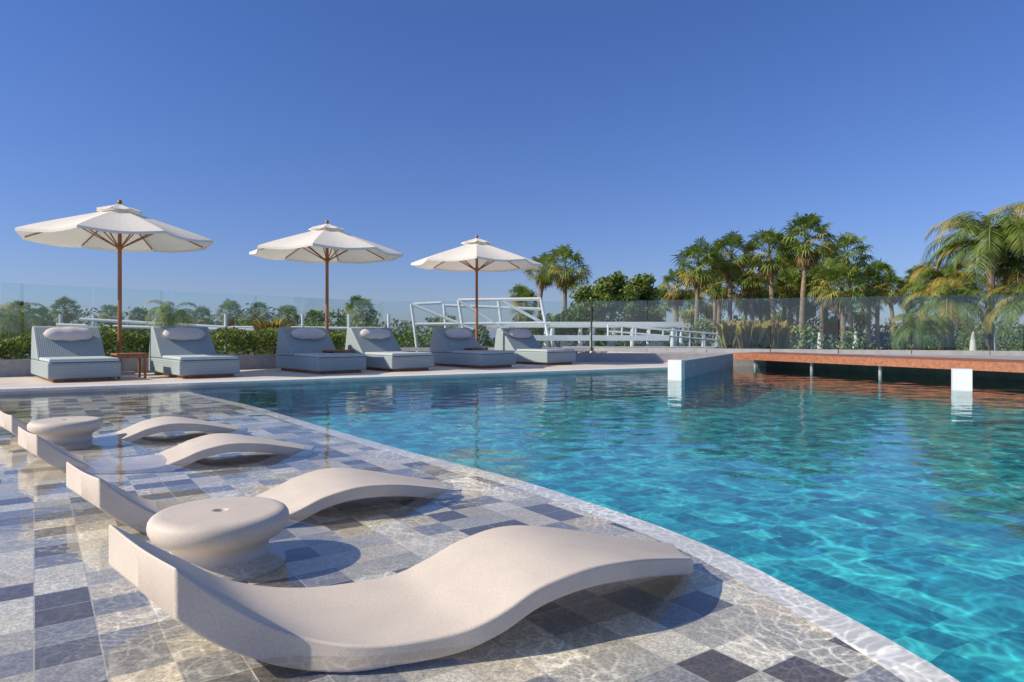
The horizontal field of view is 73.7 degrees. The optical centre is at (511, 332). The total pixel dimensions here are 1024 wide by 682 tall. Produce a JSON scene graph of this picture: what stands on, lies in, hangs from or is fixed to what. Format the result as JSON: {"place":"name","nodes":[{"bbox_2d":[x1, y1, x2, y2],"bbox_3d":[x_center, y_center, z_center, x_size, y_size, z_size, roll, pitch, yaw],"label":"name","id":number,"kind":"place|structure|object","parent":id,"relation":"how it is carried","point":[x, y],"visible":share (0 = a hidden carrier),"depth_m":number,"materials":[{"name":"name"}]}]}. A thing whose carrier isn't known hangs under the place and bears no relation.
{"place":"outdoors","nodes":[
{"label":"outdoors","id":0,"kind":"place"},
{"bbox_2d":[0,362,667,394],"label":"pool deck","id":1,"kind":"structure","parent":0,"point":[152,377],"depth_m":13.11,"materials":[{"name":"stone"}]},
{"bbox_2d":[0,302,50,355],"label":"feather palm tree","id":2,"kind":"object","parent":1,"relation":"on","point":[14,323],"visible":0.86,"depth_m":14.81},
{"bbox_2d":[31,326,120,382],"bbox_3d":[-7.846,0.347,12.238,1.060,0.946,2.100,0,0,-41],"label":"sun lounger","id":3,"kind":"object","parent":1,"relation":"on","point":[67,354],"visible":1,"depth_m":12.23,"materials":[{"name":"fabric"}]},
{"bbox_2d":[15,199,212,374],"bbox_3d":[-7.700,-0.900,13.400,3.228,3.440,3.228,0,0,14],"label":"parasol","id":4,"kind":"object","parent":1,"relation":"on","point":[119,228],"visible":0.98,"depth_m":13.37,"materials":[{"name":"fabric"}]},
{"bbox_2d":[111,353,147,378],"bbox_3d":[-6.950,0.595,12.400,0.500,0.450,0.500,0,0,-41],"label":"wooden side table","id":5,"kind":"object","parent":1,"relation":"on","point":[139,356],"visible":0.82,"depth_m":12.34,"materials":[{"name":"brown wood"}]},
{"bbox_2d":[149,326,239,378],"bbox_3d":[-6.176,0.347,13.208,1.060,0.946,2.100,0,0,-41],"label":"sun lounger","id":6,"kind":"object","parent":1,"relation":"on","point":[183,352],"visible":1,"depth_m":13.16,"materials":[{"name":"fabric"}]},
{"bbox_2d":[251,317,292,354],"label":"ornamental grass","id":7,"kind":"object","parent":1,"relation":"on","point":[258,325],"depth_m":18.18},
{"bbox_2d":[276,327,365,373],"bbox_3d":[-4.096,0.347,14.538,1.060,0.946,2.100,0,0,-41],"label":"sun lounger","id":8,"kind":"object","parent":1,"relation":"on","point":[299,349],"visible":1,"depth_m":14.46,"materials":[{"name":"fabric"}]},
{"bbox_2d":[249,220,402,332],"bbox_3d":[-4.280,-0.900,15.800,3.228,3.440,3.228,0,0,-28],"label":"parasol","id":9,"kind":"object","parent":1,"relation":"on","point":[326,243],"visible":0.9,"depth_m":15.77,"materials":[{"name":"fabric"}]},
{"bbox_2d":[0,366,667,391],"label":"deck coping","id":10,"kind":"object","parent":1,"relation":"on","point":[72,387],"visible":0.92,"depth_m":11.94,"materials":[{"name":"white stone"}]},
{"bbox_2d":[322,350,354,352],"bbox_3d":[-3.750,0.595,14.750,0.500,0.450,0.500,0,0,-41],"label":"wooden side table","id":11,"kind":"object","parent":1,"relation":"on","point":[336,351],"visible":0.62,"depth_m":14.59,"materials":[{"name":"brown wood"}]},
{"bbox_2d":[0,351,722,376],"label":"planter wall","id":12,"kind":"structure","parent":1,"relation":"on","point":[14,367],"depth_m":15.53,"materials":[{"name":"stone"}]},
{"bbox_2d":[0,324,346,359],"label":"hedge","id":13,"kind":"object","parent":12,"relation":"on","point":[10,345],"visible":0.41,"depth_m":15.17,"materials":[{"name":"green plant"}]},
{"bbox_2d":[345,327,432,371],"bbox_3d":[-2.806,0.347,15.418,1.060,0.946,2.100,0,0,-41],"label":"sun lounger","id":14,"kind":"object","parent":1,"relation":"on","point":[380,349],"visible":0.93,"depth_m":15.17,"materials":[{"name":"fabric"}]},
{"bbox_2d":[430,328,515,367],"bbox_3d":[-0.986,0.347,16.718,1.060,0.946,2.100,0,0,-41],"label":"sun lounger","id":15,"kind":"object","parent":1,"relation":"on","point":[448,346],"visible":0.97,"depth_m":16.61,"materials":[{"name":"fabric"}]},
{"bbox_2d":[464,347,487,349],"bbox_3d":[-0.950,0.595,17.000,0.500,0.450,0.500,0,0,-41],"label":"wooden side table","id":16,"kind":"object","parent":1,"relation":"on","point":[478,348],"visible":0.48,"depth_m":16.82,"materials":[{"name":"brown wood"}]},
{"bbox_2d":[411,235,541,341],"bbox_3d":[-0.940,-0.900,18.200,3.228,3.440,3.228,0,0,20],"label":"parasol","id":17,"kind":"object","parent":1,"relation":"on","point":[476,254],"visible":0.92,"depth_m":18.16,"materials":[{"name":"fabric"}]},
{"bbox_2d":[494,328,575,364],"bbox_3d":[0.589,0.347,18.278,1.060,0.946,2.100,0,0,-41],"label":"sun lounger","id":18,"kind":"object","parent":1,"relation":"on","point":[523,344],"visible":0.92,"depth_m":18.00,"materials":[{"name":"fabric"}]},
{"bbox_2d":[0,434,903,681],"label":"pool shelf","id":19,"kind":"object","parent":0,"point":[75,606],"visible":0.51,"depth_m":2.41,"materials":[{"name":"tile"}]},
{"bbox_2d":[27,416,102,443],"bbox_3d":[-3.750,0.841,5.740,0.540,0.226,0.540,0,0,0],"label":"in pool side table","id":20,"kind":"object","parent":19,"relation":"on","point":[68,429],"visible":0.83,"depth_m":5.58,"materials":[{"name":"plastic"}]},
{"bbox_2d":[0,410,240,439],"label":"in pool chaise","id":21,"kind":"object","parent":19,"relation":"on","point":[138,430],"visible":0.59,"depth_m":5.99,"materials":[{"name":"plastic"}]},
{"bbox_2d":[18,426,313,473],"bbox_3d":[-2.500,0.814,4.934,2.057,0.278,0.586,0,0,-16],"label":"in pool chaise","id":22,"kind":"object","parent":19,"relation":"on","point":[190,451],"visible":0.91,"depth_m":4.83,"materials":[{"name":"plastic"}]},
{"bbox_2d":[146,496,288,581],"bbox_3d":[-1.200,0.841,2.810,0.540,0.226,0.540,0,0,0],"label":"in pool side table","id":23,"kind":"object","parent":19,"relation":"on","point":[228,538],"visible":0.92,"depth_m":2.65,"materials":[{"name":"plastic"}]},
{"bbox_2d":[66,462,454,532],"bbox_3d":[-1.270,0.814,3.584,2.057,0.278,0.586,0,0,-16],"label":"in pool chaise","id":24,"kind":"object","parent":19,"relation":"on","point":[303,496],"visible":0.75,"depth_m":3.53,"materials":[{"name":"plastic"}]},
{"bbox_2d":[109,524,692,671],"bbox_3d":[-0.250,0.786,2.235,2.057,0.323,0.586,0,0,-16],"label":"in pool chaise","id":25,"kind":"object","parent":19,"relation":"on","point":[471,591],"visible":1,"depth_m":2.11,"materials":[{"name":"plastic"}]},
{"bbox_2d":[5,333,1017,354],"bbox_3d":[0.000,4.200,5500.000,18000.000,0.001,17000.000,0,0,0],"label":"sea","id":26,"kind":"structure","parent":0,"point":[492,335],"depth_m":372.78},
{"bbox_2d":[0,366,1023,483],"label":"pool water","id":27,"kind":"structure","parent":0,"point":[938,413],"depth_m":7.71,"materials":[{"name":"liquid"}]},
{"bbox_2d":[0,0,1023,332],"label":"sky","id":28,"kind":"structure","parent":0,"point":[627,134],"materials":[{"name":"blue"}]},
{"bbox_2d":[337,434,959,681],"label":"pool edge coping","id":29,"kind":"object","parent":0,"point":[900,662],"visible":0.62,"depth_m":2.55,"materials":[{"name":"stone"}]},
{"bbox_2d":[373,441,961,681],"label":"pool riser wall","id":30,"kind":"structure","parent":0,"point":[785,583],"depth_m":2.46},
{"bbox_2d":[367,416,1023,681],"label":"pool floor","id":31,"kind":"structure","parent":0,"point":[928,565],"depth_m":5.33,"materials":[{"name":"tile"}]},
{"bbox_2d":[668,359,684,379],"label":"white pool pillar","id":32,"kind":"structure","parent":31,"relation":"on","point":[676,369],"depth_m":13.03,"materials":[{"name":"paint"}]},
{"bbox_2d":[680,353,732,378],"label":"pool gutter wall","id":33,"kind":"structure","parent":31,"relation":"on","point":[697,366],"depth_m":15.11,"materials":[{"name":"stone"}]},
{"bbox_2d":[734,352,1023,374],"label":"wooden footbridge","id":34,"kind":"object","parent":31,"relation":"on","point":[978,364],"visible":0.78,"depth_m":14.40,"materials":[{"name":"brown wood"}]},
{"bbox_2d":[766,361,1023,380],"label":"pool back wall","id":35,"kind":"structure","parent":31,"relation":"on","point":[946,372],"depth_m":15.02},
{"bbox_2d":[951,368,971,390],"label":"white pool pillar","id":36,"kind":"structure","parent":31,"relation":"on","point":[961,378],"depth_m":10.71,"materials":[{"name":"paint"}]},
{"bbox_2d":[597,351,1023,365],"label":"back terrace","id":37,"kind":"structure","parent":0,"point":[738,362],"depth_m":18.42,"materials":[{"name":"wood"}]},
{"bbox_2d":[0,283,1023,358],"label":"glass railing","id":38,"kind":"object","parent":37,"relation":"on","point":[919,352],"visible":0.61,"depth_m":20.09,"materials":[{"name":"glass"}]},
{"bbox_2d":[715,320,752,348],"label":"ornamental grass","id":39,"kind":"object","parent":37,"relation":"on","point":[727,337],"depth_m":21.56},
{"bbox_2d":[731,319,770,348],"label":"ornamental grass","id":40,"kind":"object","parent":37,"relation":"on","point":[747,338],"depth_m":21.22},
{"bbox_2d":[743,319,783,348],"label":"ornamental grass","id":41,"kind":"object","parent":37,"relation":"on","point":[764,343],"depth_m":21.31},
{"bbox_2d":[755,320,793,351],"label":"ornamental grass","id":42,"kind":"object","parent":37,"relation":"on","point":[779,338],"depth_m":21.12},
{"label":"ground","id":43,"kind":"structure","parent":0,"visible":0},
{"bbox_2d":[6,300,30,319],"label":"fan palm tree","id":44,"kind":"object","parent":43,"relation":"on","point":[21,303],"visible":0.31,"depth_m":49.88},
{"bbox_2d":[32,307,55,325],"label":"fan palm tree","id":45,"kind":"object","parent":43,"relation":"on","point":[51,319],"visible":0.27,"depth_m":46.94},
{"bbox_2d":[48,296,80,323],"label":"fan palm tree","id":46,"kind":"object","parent":43,"relation":"on","point":[66,317],"visible":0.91,"depth_m":44.84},
{"bbox_2d":[96,304,122,353],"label":"fan palm tree","id":47,"kind":"object","parent":43,"relation":"on","point":[112,310],"visible":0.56,"depth_m":49.70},
{"bbox_2d":[128,306,152,333],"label":"fan palm tree","id":48,"kind":"object","parent":43,"relation":"on","point":[143,311],"visible":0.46,"depth_m":49.78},
{"bbox_2d":[144,300,198,327],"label":"feather palm tree","id":49,"kind":"object","parent":43,"relation":"on","point":[168,317],"visible":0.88,"depth_m":17.12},
{"bbox_2d":[191,305,212,324],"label":"fan palm tree","id":50,"kind":"object","parent":43,"relation":"on","point":[203,310],"visible":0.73,"depth_m":49.83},
{"bbox_2d":[56,314,389,350],"bbox_3d":[-13.047,1.525,30.962,15.004,4.750,1.238,0,0,-4],"label":"white pipe structure","id":51,"kind":"object","parent":43,"relation":"on","point":[93,319],"visible":0.34,"depth_m":30.68,"materials":[{"name":"paint"}]},
{"bbox_2d":[212,298,242,337],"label":"fan palm tree","id":52,"kind":"object","parent":43,"relation":"on","point":[228,305],"visible":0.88,"depth_m":47.78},
{"bbox_2d":[246,301,273,322],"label":"fan palm tree","id":53,"kind":"object","parent":43,"relation":"on","point":[258,305],"visible":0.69,"depth_m":49.75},
{"bbox_2d":[271,304,300,325],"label":"fan palm tree","id":54,"kind":"object","parent":43,"relation":"on","point":[285,309],"visible":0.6,"depth_m":47.76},
{"bbox_2d":[300,310,324,325],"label":"fan palm tree","id":55,"kind":"object","parent":43,"relation":"on","point":[314,315],"visible":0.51,"depth_m":47.73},
{"bbox_2d":[342,294,377,326],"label":"tree","id":56,"kind":"object","parent":43,"relation":"on","point":[358,302],"visible":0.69,"depth_m":41.73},
{"bbox_2d":[392,331,400,342],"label":"fan palm tree","id":57,"kind":"object","parent":43,"relation":"on","point":[396,336],"visible":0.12,"depth_m":44.91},
{"bbox_2d":[0,303,1022,355],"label":"distant trees","id":58,"kind":"object","parent":43,"relation":"on","point":[486,341],"visible":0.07,"depth_m":50.15,"materials":[{"name":"green plant"}]},
{"bbox_2d":[508,283,526,321],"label":"fan palm tree","id":59,"kind":"object","parent":43,"relation":"on","point":[517,287],"visible":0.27,"depth_m":46.85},
{"bbox_2d":[509,284,541,317],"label":"fan palm tree","id":60,"kind":"object","parent":43,"relation":"on","point":[524,292],"visible":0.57,"depth_m":45.71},
{"bbox_2d":[518,314,549,343],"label":"leafy tree","id":61,"kind":"object","parent":43,"relation":"on","point":[534,331],"visible":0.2,"depth_m":39.35,"materials":[{"name":"green plant"}]},
{"bbox_2d":[522,251,563,317],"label":"fan palm tree","id":62,"kind":"object","parent":43,"relation":"on","point":[540,283],"visible":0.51,"depth_m":43.74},
{"bbox_2d":[541,243,592,310],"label":"fan palm tree","id":63,"kind":"object","parent":43,"relation":"on","point":[565,279],"visible":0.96,"depth_m":40.63,"materials":[{"name":"plant"}]},
{"bbox_2d":[548,313,586,334],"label":"leafy tree","id":64,"kind":"object","parent":43,"relation":"on","point":[564,331],"visible":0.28,"depth_m":36.61,"materials":[{"name":"green plant"}]},
{"bbox_2d":[114,314,1022,353],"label":"shrub bed","id":65,"kind":"object","parent":43,"relation":"on","point":[959,346],"visible":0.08,"depth_m":29.57,"materials":[{"name":"green plant"}]},
{"bbox_2d":[488,322,690,352],"bbox_3d":[3.800,1.725,30.500,9.600,4.350,5.250,0,0,0],"label":"white pergola","id":66,"kind":"object","parent":43,"relation":"on","point":[581,325],"visible":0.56,"depth_m":27.88,"materials":[{"name":"paint"}]},
{"bbox_2d":[561,274,626,351],"bbox_3d":[4.594,0.459,35.879,3.959,6.913,3.624,0,0,-30],"label":"leafy tree","id":67,"kind":"object","parent":43,"relation":"on","point":[583,297],"visible":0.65,"depth_m":34.86,"materials":[{"name":"green plant"}]},
{"bbox_2d":[495,335,721,347],"bbox_3d":[3.400,2.000,25.550,8.000,3.800,3.900,0,0,0],"label":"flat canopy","id":68,"kind":"object","parent":43,"relation":"on","point":[609,339],"visible":0.3,"depth_m":24.30,"materials":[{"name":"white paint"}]},
{"bbox_2d":[410,297,551,351],"bbox_3d":[-1.120,-0.058,26.600,5.542,2.627,1.320,0,0,0],"label":"awning frame","id":69,"kind":"object","parent":68,"relation":"attached to","point":[500,323],"visible":0.76,"depth_m":25.96,"materials":[{"name":"white paint"}]},
{"bbox_2d":[607,324,716,345],"bbox_3d":[5.750,0.433,26.000,4.444,1.534,0.069,0,0,-11],"label":"white railing","id":70,"kind":"object","parent":68,"relation":"on","point":[663,330],"visible":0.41,"depth_m":25.97,"materials":[{"name":"metal"}]},
{"bbox_2d":[600,270,660,345],"bbox_3d":[6.032,0.355,35.105,3.210,7.124,2.578,0,0,0],"label":"leafy tree","id":71,"kind":"object","parent":43,"relation":"on","point":[635,291],"visible":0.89,"depth_m":34.43,"materials":[{"name":"green plant"}]},
{"bbox_2d":[623,305,666,345],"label":"leafy tree","id":72,"kind":"object","parent":43,"relation":"on","point":[655,315],"visible":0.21,"depth_m":36.82,"materials":[{"name":"green plant"}]},
{"bbox_2d":[644,287,673,319],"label":"fan palm tree","id":73,"kind":"object","parent":43,"relation":"on","point":[664,309],"visible":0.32,"depth_m":43.58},
{"bbox_2d":[657,268,695,345],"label":"fan palm tree","id":74,"kind":"object","parent":43,"relation":"on","point":[675,297],"visible":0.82,"depth_m":42.75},
{"bbox_2d":[678,332,683,345],"bbox_3d":[6.692,1.900,27.000,0.340,4.000,0.340,0,0,0],"label":"folded parasol","id":75,"kind":"object","parent":43,"relation":"on","point":[681,342],"visible":0.18,"depth_m":26.93,"materials":[{"name":"fabric"}]},
{"bbox_2d":[671,289,708,345],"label":"fan palm tree","id":76,"kind":"object","parent":43,"relation":"on","point":[688,314],"visible":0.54,"depth_m":49.64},
{"bbox_2d":[670,236,726,345],"bbox_3d":[10.922,-0.926,39.968,3.216,9.671,3.357,0,0,40],"label":"fan palm tree","id":77,"kind":"object","parent":43,"relation":"on","point":[698,278],"visible":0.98,"depth_m":39.68,"materials":[{"name":"plant"}]},
{"bbox_2d":[691,284,734,325],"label":"fan palm tree","id":78,"kind":"object","parent":43,"relation":"on","point":[709,308],"visible":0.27,"depth_m":51.60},
{"bbox_2d":[700,250,728,345],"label":"fan palm tree","id":79,"kind":"object","parent":43,"relation":"on","point":[714,312],"visible":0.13,"depth_m":48.91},
{"bbox_2d":[700,273,739,345],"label":"fan palm tree","id":80,"kind":"object","parent":43,"relation":"on","point":[720,294],"visible":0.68,"depth_m":45.71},
{"bbox_2d":[708,230,755,322],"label":"fan palm tree","id":81,"kind":"object","parent":43,"relation":"on","point":[732,270],"visible":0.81,"depth_m":40.61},
{"bbox_2d":[724,271,768,321],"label":"fan palm tree","id":82,"kind":"object","parent":43,"relation":"on","point":[742,302],"visible":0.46,"depth_m":47.55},
{"bbox_2d":[734,256,777,320],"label":"fan palm tree","id":83,"kind":"object","parent":43,"relation":"on","point":[751,285],"visible":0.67,"depth_m":45.69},
{"bbox_2d":[732,277,784,322],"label":"fan palm tree","id":84,"kind":"object","parent":43,"relation":"on","point":[762,311],"visible":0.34,"depth_m":49.44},
{"bbox_2d":[744,227,796,321],"bbox_3d":[15.026,-1.127,39.934,3.348,10.060,3.341,0,0,0],"label":"fan palm tree","id":85,"kind":"object","parent":43,"relation":"on","point":[769,267],"visible":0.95,"depth_m":39.83,"materials":[{"name":"plant"}]},
{"bbox_2d":[754,294,795,325],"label":"fan palm tree","id":86,"kind":"object","parent":43,"relation":"on","point":[778,315],"visible":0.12,"depth_m":54.32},
{"bbox_2d":[757,253,801,348],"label":"fan palm tree","id":87,"kind":"object","parent":43,"relation":"on","point":[784,314],"visible":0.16,"depth_m":48.61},
{"bbox_2d":[765,265,812,348],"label":"fan palm tree","id":88,"kind":"object","parent":43,"relation":"on","point":[789,298],"visible":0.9,"depth_m":46.70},
{"bbox_2d":[773,238,811,348],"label":"fan palm tree","id":89,"kind":"object","parent":43,"relation":"on","point":[792,264],"visible":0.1,"depth_m":49.72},
{"bbox_2d":[786,276,819,347],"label":"fan palm tree","id":90,"kind":"object","parent":43,"relation":"on","point":[810,309],"visible":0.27,"depth_m":51.21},
{"bbox_2d":[794,264,820,332],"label":"fan palm tree","id":91,"kind":"object","parent":43,"relation":"on","point":[798,310],"visible":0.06,"depth_m":50.99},
{"bbox_2d":[772,212,844,348],"bbox_3d":[16.721,-1.559,38.954,3.983,10.928,3.567,0,0,-19],"label":"fan palm tree","id":92,"kind":"object","parent":43,"relation":"on","point":[804,256],"visible":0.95,"depth_m":38.62,"materials":[{"name":"plant"}]},
{"bbox_2d":[817,330,822,348],"bbox_3d":[13.071,1.900,29.000,0.340,4.000,0.340,0,0,0],"label":"folded parasol","id":93,"kind":"object","parent":43,"relation":"on","point":[820,338],"visible":0.21,"depth_m":28.93,"materials":[{"name":"fabric"}]},
{"bbox_2d":[799,260,845,348],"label":"fan palm tree","id":94,"kind":"object","parent":43,"relation":"on","point":[815,293],"visible":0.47,"depth_m":45.78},
{"bbox_2d":[808,242,845,348],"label":"fan palm tree","id":95,"kind":"object","parent":43,"relation":"on","point":[825,339],"visible":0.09,"depth_m":49.71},
{"bbox_2d":[815,298,857,346],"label":"fan palm tree","id":96,"kind":"object","parent":43,"relation":"on","point":[834,325],"visible":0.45,"depth_m":47.79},
{"bbox_2d":[812,259,871,349],"bbox_3d":[18.453,-0.109,37.995,3.275,8.050,3.273,0,0,41],"label":"fan palm tree","id":97,"kind":"object","parent":43,"relation":"on","point":[841,300],"visible":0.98,"depth_m":37.73,"materials":[{"name":"plant"}]},
{"bbox_2d":[819,232,877,349],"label":"fan palm tree","id":98,"kind":"object","parent":43,"relation":"on","point":[860,261],"visible":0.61,"depth_m":41.70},
{"bbox_2d":[852,331,858,348],"bbox_3d":[15.101,1.900,30.000,0.340,4.000,0.340,0,0,0],"label":"folded parasol","id":99,"kind":"object","parent":43,"relation":"on","point":[855,337],"visible":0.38,"depth_m":29.94,"materials":[{"name":"fabric"}]},
{"bbox_2d":[845,292,883,345],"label":"fan palm tree","id":100,"kind":"object","parent":43,"relation":"on","point":[860,319],"visible":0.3,"depth_m":49.60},
{"bbox_2d":[845,266,891,349],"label":"fan palm tree","id":101,"kind":"object","parent":43,"relation":"on","point":[874,298],"visible":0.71,"depth_m":41.80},
{"bbox_2d":[859,259,898,349],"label":"fan palm tree","id":102,"kind":"object","parent":43,"relation":"on","point":[882,266],"visible":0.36,"depth_m":46.97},
{"bbox_2d":[872,271,909,349],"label":"fan palm tree","id":103,"kind":"object","parent":43,"relation":"on","point":[899,283],"visible":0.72,"depth_m":45.76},
{"bbox_2d":[893,282,919,349],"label":"fan palm tree","id":104,"kind":"object","parent":43,"relation":"on","point":[900,303],"visible":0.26,"depth_m":47.87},
{"bbox_2d":[900,265,939,342],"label":"fan palm tree","id":105,"kind":"object","parent":43,"relation":"on","point":[907,285],"visible":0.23,"depth_m":44.17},
{"bbox_2d":[889,313,953,349],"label":"feather palm tree","id":106,"kind":"object","parent":43,"relation":"on","point":[917,329],"visible":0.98,"depth_m":20.21,"materials":[{"name":"plant"}]},
{"bbox_2d":[908,260,985,349],"bbox_3d":[13.665,0.786,21.552,2.253,6.252,2.090,0,0,0],"label":"feather palm tree","id":107,"kind":"object","parent":43,"relation":"on","point":[929,271],"visible":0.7,"depth_m":21.23,"materials":[{"name":"plant"}]},
{"bbox_2d":[900,280,996,349],"bbox_3d":[13.339,1.171,20.933,2.632,5.502,2.561,0,0,0],"label":"feather palm tree","id":108,"kind":"object","parent":43,"relation":"on","point":[946,308],"visible":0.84,"depth_m":20.60,"materials":[{"name":"plant"}]},
{"bbox_2d":[920,210,1023,350],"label":"feather palm tree","id":109,"kind":"object","parent":43,"relation":"on","point":[987,235],"visible":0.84,"depth_m":20.38,"materials":[{"name":"plant"}]},
{"bbox_2d":[969,330,976,350],"bbox_3d":[16.214,1.900,24.000,0.340,4.000,0.340,0,0,0],"label":"folded parasol","id":110,"kind":"object","parent":43,"relation":"on","point":[973,346],"visible":0.34,"depth_m":23.94,"materials":[{"name":"fabric"}]},
{"bbox_2d":[994,333,996,350],"bbox_3d":[17.608,1.900,25.000,0.340,4.000,0.340,0,0,0],"label":"folded parasol","id":111,"kind":"object","parent":43,"relation":"on","point":[995,348],"visible":0.06,"depth_m":24.91,"materials":[{"name":"fabric"}]},
{"bbox_2d":[977,281,1023,334],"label":"feather palm tree","id":112,"kind":"object","parent":43,"relation":"on","point":[1011,293],"visible":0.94,"depth_m":19.63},
{"bbox_2d":[978,251,1023,350],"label":"feather palm tree","id":113,"kind":"object","parent":43,"relation":"on","point":[1013,272],"visible":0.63,"depth_m":20.74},
{"bbox_2d":[980,201,1023,268],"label":"feather palm tree","id":114,"kind":"object","parent":43,"relation":"on","point":[1017,207],"visible":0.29,"depth_m":20.03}
]}

